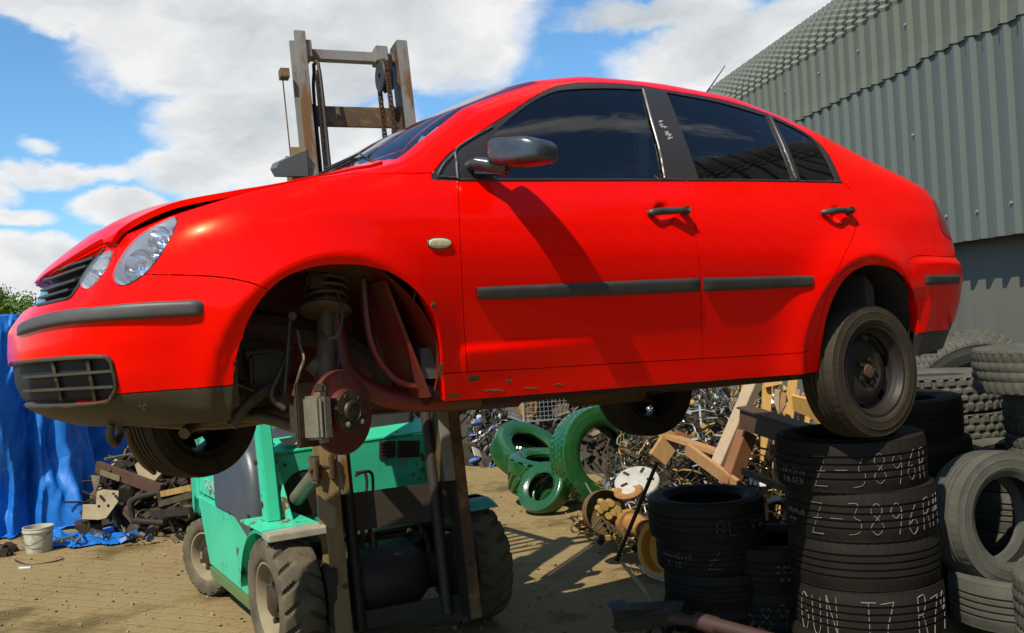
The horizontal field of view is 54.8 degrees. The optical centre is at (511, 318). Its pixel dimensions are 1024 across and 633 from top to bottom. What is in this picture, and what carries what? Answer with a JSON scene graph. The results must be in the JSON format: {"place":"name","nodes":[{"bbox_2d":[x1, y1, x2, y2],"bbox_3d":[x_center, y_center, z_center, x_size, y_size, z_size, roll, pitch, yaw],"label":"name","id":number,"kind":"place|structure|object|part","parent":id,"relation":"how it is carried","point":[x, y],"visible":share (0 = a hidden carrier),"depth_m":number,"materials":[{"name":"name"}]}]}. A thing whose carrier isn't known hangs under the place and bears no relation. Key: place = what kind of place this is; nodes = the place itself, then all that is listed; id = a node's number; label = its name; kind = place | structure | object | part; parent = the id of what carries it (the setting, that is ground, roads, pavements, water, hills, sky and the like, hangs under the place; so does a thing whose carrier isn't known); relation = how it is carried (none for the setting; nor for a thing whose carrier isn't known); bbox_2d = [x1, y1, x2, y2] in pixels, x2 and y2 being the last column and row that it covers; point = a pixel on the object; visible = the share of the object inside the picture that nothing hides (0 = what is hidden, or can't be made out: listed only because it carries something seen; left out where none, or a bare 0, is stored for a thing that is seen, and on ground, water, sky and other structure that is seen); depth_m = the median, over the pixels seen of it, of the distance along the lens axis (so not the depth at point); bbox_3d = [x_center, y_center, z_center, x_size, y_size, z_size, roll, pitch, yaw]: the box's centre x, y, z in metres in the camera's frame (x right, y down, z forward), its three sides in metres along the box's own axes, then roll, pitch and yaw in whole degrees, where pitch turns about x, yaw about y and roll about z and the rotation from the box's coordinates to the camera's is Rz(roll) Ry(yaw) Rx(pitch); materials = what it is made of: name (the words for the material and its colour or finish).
{"place":"outdoors","nodes":[
{"label":"outdoors","id":0,"kind":"place"},
{"bbox_2d":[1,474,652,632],"bbox_3d":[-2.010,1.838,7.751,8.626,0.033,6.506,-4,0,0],"label":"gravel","id":1,"kind":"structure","parent":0,"point":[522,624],"depth_m":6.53,"materials":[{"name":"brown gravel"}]},
{"bbox_2d":[0,0,831,312],"label":"sky","id":2,"kind":"structure","parent":0,"point":[111,111],"materials":[{"name":"blue"}]},
{"bbox_2d":[0,466,995,632],"bbox_3d":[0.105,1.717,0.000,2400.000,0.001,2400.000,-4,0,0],"label":"ground","id":3,"kind":"structure","parent":0,"point":[577,589],"depth_m":6.62,"materials":[{"name":"beige soil"}]},
{"bbox_2d":[0,542,18,557],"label":"gearbox part","id":4,"kind":"object","parent":3,"relation":"on","point":[8,549],"visible":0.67,"depth_m":8.26,"materials":[{"name":"metal"}]},
{"bbox_2d":[0,287,36,312],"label":"tree","id":5,"kind":"object","parent":3,"relation":"on","point":[17,300],"visible":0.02,"depth_m":76.22,"materials":[{"name":"green plant"}]},
{"bbox_2d":[0,285,37,313],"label":"tree","id":6,"kind":"object","parent":3,"relation":"on","point":[13,308],"visible":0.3,"depth_m":67.38,"materials":[{"name":"green plant"}]},
{"bbox_2d":[18,566,31,568],"bbox_3d":[-3.809,1.955,7.734,0.097,0.027,0.026,-4,0,0],"label":"metal tube","id":7,"kind":"object","parent":3,"relation":"on","point":[26,567],"visible":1,"depth_m":7.72,"materials":[{"name":"white metal"}]},
{"bbox_2d":[21,523,53,553],"bbox_3d":[-3.999,1.862,8.347,0.254,0.212,0.257,-4,0,0],"label":"bucket","id":8,"kind":"object","parent":3,"relation":"on","point":[38,538],"visible":1,"depth_m":8.26,"materials":[{"name":"white plastic"}]},
{"bbox_2d":[14,558,63,564],"bbox_3d":[-3.817,1.949,7.919,0.416,0.030,0.152,-4,0,0],"label":"wire","id":9,"kind":"object","parent":3,"relation":"on","point":[38,563],"visible":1,"depth_m":7.88,"materials":[{"name":"black metal"}]},
{"bbox_2d":[0,314,129,537],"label":"blue tarpaulin","id":10,"kind":"object","parent":3,"relation":"on","point":[47,465],"visible":0.2,"depth_m":9.27,"materials":[{"name":"blue plastic"}]},
{"bbox_2d":[54,534,77,541],"bbox_3d":[-4.402,2.018,9.043,0.734,0.175,1.339,-4,0,-28],"label":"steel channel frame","id":11,"kind":"object","parent":3,"relation":"on","point":[66,538],"visible":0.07,"depth_m":8.60,"materials":[{"name":"grey metal"}]},
{"bbox_2d":[22,527,138,547],"bbox_3d":[-3.752,1.906,8.720,0.966,0.069,0.775,-4,0,0],"label":"tarpaulin edge","id":12,"kind":"object","parent":3,"relation":"on","point":[114,538],"visible":0.51,"depth_m":8.56,"materials":[{"name":"blue plastic"}]},
{"bbox_2d":[58,523,184,544],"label":"scrap litter","id":13,"kind":"object","parent":3,"relation":"on","point":[110,531],"visible":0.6,"depth_m":8.49,"materials":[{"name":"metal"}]},
{"bbox_2d":[64,446,201,535],"bbox_3d":[-3.198,1.547,9.737,2.136,0.976,2.321,-4,0,0],"label":"dark scrap heap","id":14,"kind":"object","parent":3,"relation":"on","point":[119,514],"visible":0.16,"depth_m":8.92,"materials":[{"name":"metal"}]},
{"bbox_2d":[82,489,118,519],"bbox_3d":[-3.658,1.654,8.775,0.358,0.242,0.170,-3,0,16],"label":"steel plate","id":15,"kind":"object","parent":14,"relation":"on","point":[107,501],"visible":1,"depth_m":8.76,"materials":[{"name":"beige metal"}]},
{"bbox_2d":[95,461,164,491],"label":"steel beam","id":16,"kind":"structure","parent":14,"relation":"on","point":[118,474],"depth_m":8.93,"materials":[{"name":"brown metal"}]},
{"bbox_2d":[91,475,99,492],"bbox_3d":[-3.780,1.503,8.980,0.099,0.158,0.009,-3,0,16],"label":"steel bracket","id":17,"kind":"object","parent":16,"relation":"attached to","point":[95,480],"visible":1,"depth_m":8.98,"materials":[{"name":"beige metal"}]},
{"bbox_2d":[122,459,137,473],"bbox_3d":[-3.559,1.403,9.269,0.200,0.170,0.031,-4,0,17],"label":"steel angle","id":18,"kind":"object","parent":14,"relation":"on","point":[127,462],"visible":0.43,"depth_m":9.27,"materials":[{"name":"grey metal"}]},
{"bbox_2d":[128,489,168,525],"bbox_3d":[-3.161,1.643,8.580,0.396,0.320,0.059,-3,0,15],"label":"bent tubing","id":19,"kind":"object","parent":14,"relation":"on","point":[133,500],"visible":0.86,"depth_m":8.56,"materials":[{"name":"metal"}]},
{"bbox_2d":[158,492,191,506],"bbox_3d":[-2.786,1.506,8.231,0.060,0.210,0.806,-3,0,-38],"label":"steel bar","id":20,"kind":"object","parent":19,"relation":"on","point":[176,499],"visible":0.79,"depth_m":8.19,"materials":[{"name":"metal"}]},
{"bbox_2d":[154,485,191,497],"bbox_3d":[-2.849,1.459,8.332,0.050,0.200,0.896,-3,0,-38],"label":"steel bar","id":21,"kind":"object","parent":20,"relation":"on","point":[177,490],"visible":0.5,"depth_m":8.23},
{"bbox_2d":[135,462,161,479],"bbox_3d":[-3.317,1.401,8.974,0.320,0.214,0.145,-3,0,41],"label":"bent bracket","id":22,"kind":"object","parent":14,"relation":"on","point":[141,470],"visible":0.55,"depth_m":8.96,"materials":[{"name":"beige metal"}]},
{"bbox_2d":[151,506,195,519],"bbox_3d":[-2.795,1.611,8.235,0.671,0.151,0.125,-3,0,43],"label":"axle stub","id":23,"kind":"object","parent":14,"relation":"on","point":[170,512],"visible":0.99,"depth_m":8.17,"materials":[{"name":"metal"}]},
{"bbox_2d":[182,30,559,632],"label":"forklift","id":24,"kind":"object","parent":3,"relation":"on","point":[284,534],"visible":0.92,"depth_m":5.36,"materials":[{"name":"metal"}]},
{"bbox_2d":[7,66,962,477],"bbox_3d":[0.166,-0.297,4.272,4.201,1.834,1.913,-1,-4,-33],"label":"red car","id":25,"kind":"object","parent":24,"relation":"on","point":[623,254],"visible":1,"depth_m":3.40,"materials":[{"name":"paint"}]},
{"bbox_3d":[0.281,-0.389,3.496,1.107,1.105,0.471,-1,-4,-33],"label":"front door","id":26,"kind":"part","parent":25,"relation":"part of","materials":[{"name":"red paint"}]},
{"bbox_3d":[1.050,-0.402,4.095,0.987,1.103,0.288,-1,-4,-33],"label":"rear door","id":27,"kind":"part","parent":25,"relation":"part of","materials":[{"name":"red paint"}]},
{"bbox_2d":[461,404,548,467],"bbox_3d":[-0.011,1.329,12.258,1.557,0.924,1.584,-4,0,0],"label":"bright scrap heap","id":28,"kind":"object","parent":3,"relation":"on","point":[476,449],"visible":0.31,"depth_m":11.83,"materials":[{"name":"silver"}]},
{"bbox_2d":[490,421,552,474],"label":"tyre","id":29,"kind":"object","parent":3,"relation":"on","point":[509,436],"visible":0.5,"depth_m":9.78,"materials":[{"name":"green rubber"}]},
{"bbox_2d":[518,461,568,514],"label":"tyre","id":30,"kind":"object","parent":3,"relation":"on","point":[554,501],"visible":0.89,"depth_m":8.59,"materials":[{"name":"green rubber"}]},
{"bbox_2d":[508,447,583,499],"bbox_3d":[0.315,1.438,9.164,0.706,0.340,0.705,-4,9,-40],"label":"tyre","id":31,"kind":"object","parent":3,"relation":"on","point":[520,464],"visible":0.48,"depth_m":8.99,"materials":[{"name":"green rubber"}]},
{"bbox_2d":[412,388,719,443],"bbox_3d":[0.565,0.924,13.584,5.908,1.784,3.997,-4,0,0],"label":"scrap heap","id":32,"kind":"object","parent":3,"relation":"on","point":[465,422],"visible":0.02,"depth_m":12.15,"materials":[{"name":"metal"}]},
{"bbox_2d":[549,406,642,504],"bbox_3d":[0.762,1.223,8.773,0.882,0.882,0.258,-4,-9,-31],"label":"tyre","id":33,"kind":"object","parent":3,"relation":"on","point":[572,429],"visible":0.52,"depth_m":8.57,"materials":[{"name":"green rubber"}]},
{"bbox_2d":[539,399,652,473],"bbox_3d":[1.161,1.243,11.323,2.168,0.998,1.896,-4,0,0],"label":"dark parts heap","id":34,"kind":"object","parent":3,"relation":"on","point":[594,441],"visible":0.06,"depth_m":10.74,"materials":[{"name":"metal"}]},
{"bbox_2d":[501,398,585,421],"bbox_3d":[0.591,0.700,11.753,1.290,1.070,1.040,-3,0,-14],"label":"wire cage","id":35,"kind":"object","parent":34,"relation":"on","point":[514,415],"visible":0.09,"depth_m":11.19,"materials":[{"name":"grey metal"}]},
{"bbox_2d":[516,401,536,416],"bbox_3d":[0.161,0.988,11.155,0.260,0.259,0.081,-3,0,-22],"label":"brake drum","id":36,"kind":"object","parent":35,"relation":"in","point":[519,410],"visible":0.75,"depth_m":11.13,"materials":[{"name":"brown metal"}]},
{"bbox_2d":[565,509,647,552],"bbox_3d":[1.099,1.532,6.684,0.700,0.246,2.477,-4,0,-19],"label":"scrap","id":37,"kind":"object","parent":3,"relation":"on","point":[580,525],"visible":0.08,"depth_m":7.31,"materials":[{"name":"metal"}]},
{"bbox_2d":[582,489,648,545],"bbox_3d":[0.691,1.325,6.456,0.370,0.352,0.568,-3,0,-24],"label":"rusty axle","id":38,"kind":"object","parent":37,"relation":"on","point":[605,512],"visible":0.84,"depth_m":6.50,"materials":[{"name":"metal"}]},
{"bbox_2d":[614,484,642,499],"bbox_3d":[0.779,1.157,6.620,0.195,0.087,0.190,-4,0,0],"label":"rusty ring","id":39,"kind":"object","parent":38,"relation":"on","point":[618,494],"visible":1,"depth_m":6.57,"materials":[{"name":"orange metal"}]},
{"bbox_2d":[614,466,659,497],"bbox_3d":[0.849,1.109,6.710,0.306,0.170,0.270,-4,0,0],"label":"hubcap","id":40,"kind":"object","parent":39,"relation":"on","point":[627,480],"visible":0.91,"depth_m":6.69,"materials":[{"name":"white metal"}]},
{"bbox_2d":[637,565,663,581],"bbox_3d":[0.819,1.442,5.600,0.114,0.024,0.343,-3,0,-11],"label":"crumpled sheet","id":41,"kind":"object","parent":37,"relation":"on","point":[657,577],"visible":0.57,"depth_m":5.54,"materials":[{"name":"grey metal"}]},
{"bbox_2d":[637,522,663,576],"bbox_3d":[0.859,1.302,5.585,0.148,0.338,0.330,-3,0,-39],"label":"yellow rim","id":42,"kind":"object","parent":41,"relation":"on","point":[646,549],"visible":0.3,"depth_m":5.65,"materials":[{"name":"yellow metal"}]},
{"bbox_2d":[614,461,658,561],"bbox_3d":[0.740,1.146,5.868,0.333,0.562,0.030,-4,0,-22],"label":"iron bar","id":43,"kind":"object","parent":3,"relation":"on","point":[634,516],"visible":1,"depth_m":5.86,"materials":[{"name":"black metal"}]},
{"bbox_2d":[585,384,812,522],"bbox_3d":[1.740,0.942,8.255,2.286,1.596,2.690,-4,0,0],"label":"wire tangle","id":44,"kind":"object","parent":3,"relation":"on","point":[680,468],"visible":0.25,"depth_m":7.85,"materials":[{"name":"metal"}]},
{"bbox_2d":[698,395,708,442],"bbox_3d":[1.538,0.847,7.697,0.075,0.487,0.212,-4,0,-42],"label":"grey pipe","id":45,"kind":"object","parent":44,"relation":"hanging from","point":[700,413],"visible":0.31,"depth_m":7.75,"materials":[{"name":"silver metal"}]},
{"bbox_2d":[649,383,762,484],"bbox_3d":[1.540,0.806,7.280,0.668,0.764,0.976,-4,0,-30],"label":"broken pallet","id":46,"kind":"object","parent":44,"relation":"on","point":[731,451],"visible":0.77,"depth_m":7.00,"materials":[{"name":"brown wood"}]},
{"bbox_2d":[736,405,812,440],"bbox_3d":[1.790,0.734,6.476,0.130,0.284,0.781,-3,0,-30],"label":"steel girder","id":47,"kind":"object","parent":46,"relation":"on","point":[762,422],"visible":0.54,"depth_m":6.59,"materials":[{"name":"brown metal"}]},
{"bbox_2d":[741,468,784,492],"bbox_3d":[1.652,1.056,6.461,0.035,0.118,0.397,-4,0,-31],"label":"metal rail","id":48,"kind":"object","parent":47,"relation":"attached to","point":[763,479],"visible":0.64,"depth_m":6.45,"materials":[{"name":"metal"}]},
{"bbox_2d":[712,386,739,411],"bbox_3d":[1.763,0.668,8.270,0.510,0.694,0.191,-3,0,18],"label":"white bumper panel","id":49,"kind":"object","parent":44,"relation":"on","point":[730,407],"visible":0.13,"depth_m":8.31,"materials":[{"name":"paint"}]},
{"bbox_2d":[632,622,774,632],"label":"floor scrap","id":50,"kind":"object","parent":3,"relation":"on","point":[751,624],"visible":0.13,"depth_m":5.04,"materials":[{"name":"metal"}]},
{"bbox_2d":[621,562,653,601],"bbox_3d":[0.704,1.504,5.539,0.042,0.118,0.672,-4,0,-10],"label":"wooden stick","id":51,"kind":"object","parent":50,"relation":"on","point":[639,584],"visible":0.78,"depth_m":5.46,"materials":[{"name":"brown wood"}]},
{"bbox_2d":[612,600,689,632],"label":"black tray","id":52,"kind":"object","parent":50,"relation":"on","point":[638,616],"visible":0.91,"depth_m":4.82,"materials":[{"name":"black plastic"}]},
{"bbox_2d":[608,599,625,609],"bbox_3d":[0.555,1.481,5.049,0.097,0.084,0.459,-4,0,0],"label":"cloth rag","id":53,"kind":"object","parent":52,"relation":"on","point":[611,604],"visible":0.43,"depth_m":5.18,"materials":[{"name":"blue fabric"}]},
{"bbox_2d":[664,594,750,632],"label":"tyre","id":54,"kind":"object","parent":3,"relation":"on","point":[741,617],"visible":0.16,"depth_m":5.00,"materials":[{"name":"rubber"}]},
{"bbox_2d":[664,569,755,611],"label":"tyre","id":55,"kind":"object","parent":54,"relation":"on","point":[728,593],"visible":0.48,"depth_m":4.99,"materials":[{"name":"rubber"}]},
{"bbox_2d":[656,531,766,575],"bbox_3d":[1.061,1.212,5.269,0.580,0.186,0.582,-4,0,0],"label":"tyre","id":56,"kind":"object","parent":55,"relation":"on","point":[713,560],"visible":0.61,"depth_m":5.01,"materials":[{"name":"rubber"}]},
{"bbox_2d":[648,484,765,544],"bbox_3d":[1.030,1.033,5.249,0.610,0.206,0.612,-4,1,0],"label":"tyre","id":57,"kind":"object","parent":56,"relation":"on","point":[705,514],"visible":1,"depth_m":5.02,"materials":[{"name":"rubber"}]},
{"bbox_2d":[668,612,771,632],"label":"drive shaft","id":58,"kind":"object","parent":3,"relation":"on","point":[704,622],"visible":1,"depth_m":4.21,"materials":[{"name":"metal"}]},
{"bbox_2d":[748,593,793,632],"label":"tyre","id":59,"kind":"object","parent":3,"relation":"on","point":[770,612],"visible":0.14,"depth_m":4.94,"materials":[{"name":"rubber"}]},
{"bbox_2d":[744,523,792,593],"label":"tyre","id":60,"kind":"object","parent":59,"relation":"on","point":[768,568],"visible":0.3,"depth_m":4.96,"materials":[{"name":"rubber"}]},
{"bbox_2d":[753,380,809,520],"bbox_3d":[2.105,1.031,7.595,0.533,1.179,0.356,-4,0,0],"label":"wooden crate","id":61,"kind":"object","parent":3,"relation":"on","point":[767,395],"visible":0.3,"depth_m":7.51,"materials":[{"name":"yellow wood"}]},
{"bbox_2d":[792,394,820,423],"bbox_3d":[2.200,0.683,7.352,0.232,0.256,0.080,-4,0,3],"label":"plywood offcut","id":62,"kind":"object","parent":61,"relation":"attached to","point":[800,404],"visible":0.56,"depth_m":7.34,"materials":[{"name":"beige wood"}]},
{"bbox_2d":[789,609,820,632],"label":"tyre","id":63,"kind":"object","parent":3,"relation":"on","point":[796,625],"visible":0.07,"depth_m":4.61,"materials":[{"name":"rubber"}]},
{"bbox_2d":[793,574,946,632],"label":"tyre","id":64,"kind":"object","parent":63,"relation":"on","point":[828,610],"visible":0.72,"depth_m":4.34,"materials":[{"name":"rubber"}]},
{"bbox_2d":[788,528,940,591],"bbox_3d":[1.644,1.082,4.631,0.671,0.232,0.671,-4,0,0],"label":"tyre","id":65,"kind":"object","parent":64,"relation":"on","point":[885,566],"visible":0.66,"depth_m":4.34,"materials":[{"name":"rubber"}]},
{"bbox_2d":[785,475,937,542],"bbox_3d":[1.624,0.860,4.619,0.672,0.232,0.673,-4,1,0],"label":"tyre","id":66,"kind":"object","parent":65,"relation":"on","point":[898,515],"visible":0.81,"depth_m":4.33,"materials":[{"name":"rubber"}]},
{"bbox_2d":[775,424,927,492],"bbox_3d":[1.579,0.642,4.619,0.671,0.232,0.673,-4,1,0],"label":"tyre","id":67,"kind":"object","parent":66,"relation":"on","point":[818,457],"visible":0.97,"depth_m":4.35,"materials":[{"name":"rubber"}]},
{"bbox_2d":[709,0,1023,423],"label":"steel shed","id":68,"kind":"structure","parent":3,"relation":"on","point":[927,95],"depth_m":7.59,"materials":[{"name":"silver metal"}]},
{"bbox_2d":[947,555,1022,632],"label":"tyre","id":69,"kind":"object","parent":3,"relation":"on","point":[980,603],"visible":0.73,"depth_m":4.67,"materials":[{"name":"rubber"}]},
{"bbox_2d":[934,450,1023,582],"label":"tyre","id":70,"kind":"object","parent":69,"relation":"on","point":[963,480],"visible":0.81,"depth_m":4.84,"materials":[{"name":"rubber"}]},
{"bbox_2d":[1015,622,1023,632],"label":"tyre","id":71,"kind":"object","parent":3,"relation":"on","point":[1018,629],"visible":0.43,"depth_m":4.29,"materials":[{"name":"rubber"}]},
{"bbox_2d":[1012,560,1023,629],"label":"tyre","id":72,"kind":"object","parent":71,"relation":"on","point":[1018,585],"visible":1,"depth_m":4.24,"materials":[{"name":"rubber"}]},
{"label":"tyre","id":73,"kind":"object","parent":3,"relation":"on","visible":0},
{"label":"tyre","id":74,"kind":"object","parent":73,"relation":"on","visible":0},
{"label":"tyre","id":75,"kind":"object","parent":74,"relation":"on","visible":0},
{"bbox_2d":[964,408,1005,439],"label":"tyre","id":76,"kind":"object","parent":75,"relation":"on","point":[983,424],"visible":0.12,"depth_m":6.06,"materials":[{"name":"rubber"}]},
{"bbox_2d":[917,367,1002,411],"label":"tyre","id":77,"kind":"object","parent":76,"relation":"on","point":[959,380],"visible":0.3,"depth_m":6.09,"materials":[{"name":"rubber"}]},
{"bbox_2d":[916,329,1015,368],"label":"tyre","id":78,"kind":"object","parent":77,"relation":"on","point":[956,349],"visible":0.12,"depth_m":6.85,"materials":[{"name":"rubber"}]},
{"bbox_2d":[926,432,972,479],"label":"tyre","id":79,"kind":"object","parent":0,"point":[941,454],"visible":0.2,"depth_m":5.31,"materials":[{"name":"rubber"}]},
{"bbox_2d":[857,389,964,441],"bbox_3d":[2.222,0.560,5.678,0.683,0.236,0.683,-5,2,0],"label":"tyre","id":80,"kind":"object","parent":79,"relation":"on","point":[934,415],"visible":0.42,"depth_m":5.37,"materials":[{"name":"rubber"}]},
{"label":"tyre","id":81,"kind":"object","parent":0,"visible":0},
{"bbox_2d":[976,527,1011,554],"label":"tyre","id":82,"kind":"object","parent":81,"relation":"on","point":[994,542],"visible":0.14,"depth_m":5.48,"materials":[{"name":"rubber"}]},
{"bbox_2d":[975,489,1013,532],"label":"tyre","id":83,"kind":"object","parent":82,"relation":"on","point":[993,510],"visible":0.41,"depth_m":5.47,"materials":[{"name":"rubber"}]},
{"bbox_2d":[972,437,1006,491],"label":"tyre","id":84,"kind":"object","parent":83,"relation":"on","point":[996,443],"visible":0.21,"depth_m":5.81,"materials":[{"name":"rubber"}]},
{"bbox_2d":[1012,516,1014,534],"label":"tyre","id":85,"kind":"object","parent":81,"relation":"on","point":[1013,521],"visible":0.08,"depth_m":5.33,"materials":[{"name":"rubber"}]},
{"bbox_2d":[1010,498,1014,516],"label":"tyre","id":86,"kind":"object","parent":85,"relation":"on","point":[1012,508],"visible":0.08,"depth_m":5.33,"materials":[{"name":"rubber"}]},
{"bbox_2d":[1005,431,1023,454],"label":"tyre","id":87,"kind":"object","parent":86,"relation":"on","point":[1014,442],"visible":0.32,"depth_m":5.18,"materials":[{"name":"rubber"}]},
{"bbox_2d":[1001,395,1023,434],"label":"tyre","id":88,"kind":"object","parent":87,"relation":"on","point":[1013,413],"visible":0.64,"depth_m":5.22,"materials":[{"name":"rubber"}]},
{"bbox_2d":[971,342,1023,395],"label":"tyre","id":89,"kind":"object","parent":88,"relation":"on","point":[998,369],"visible":1,"depth_m":5.04,"materials":[{"name":"rubber"}]}
]}

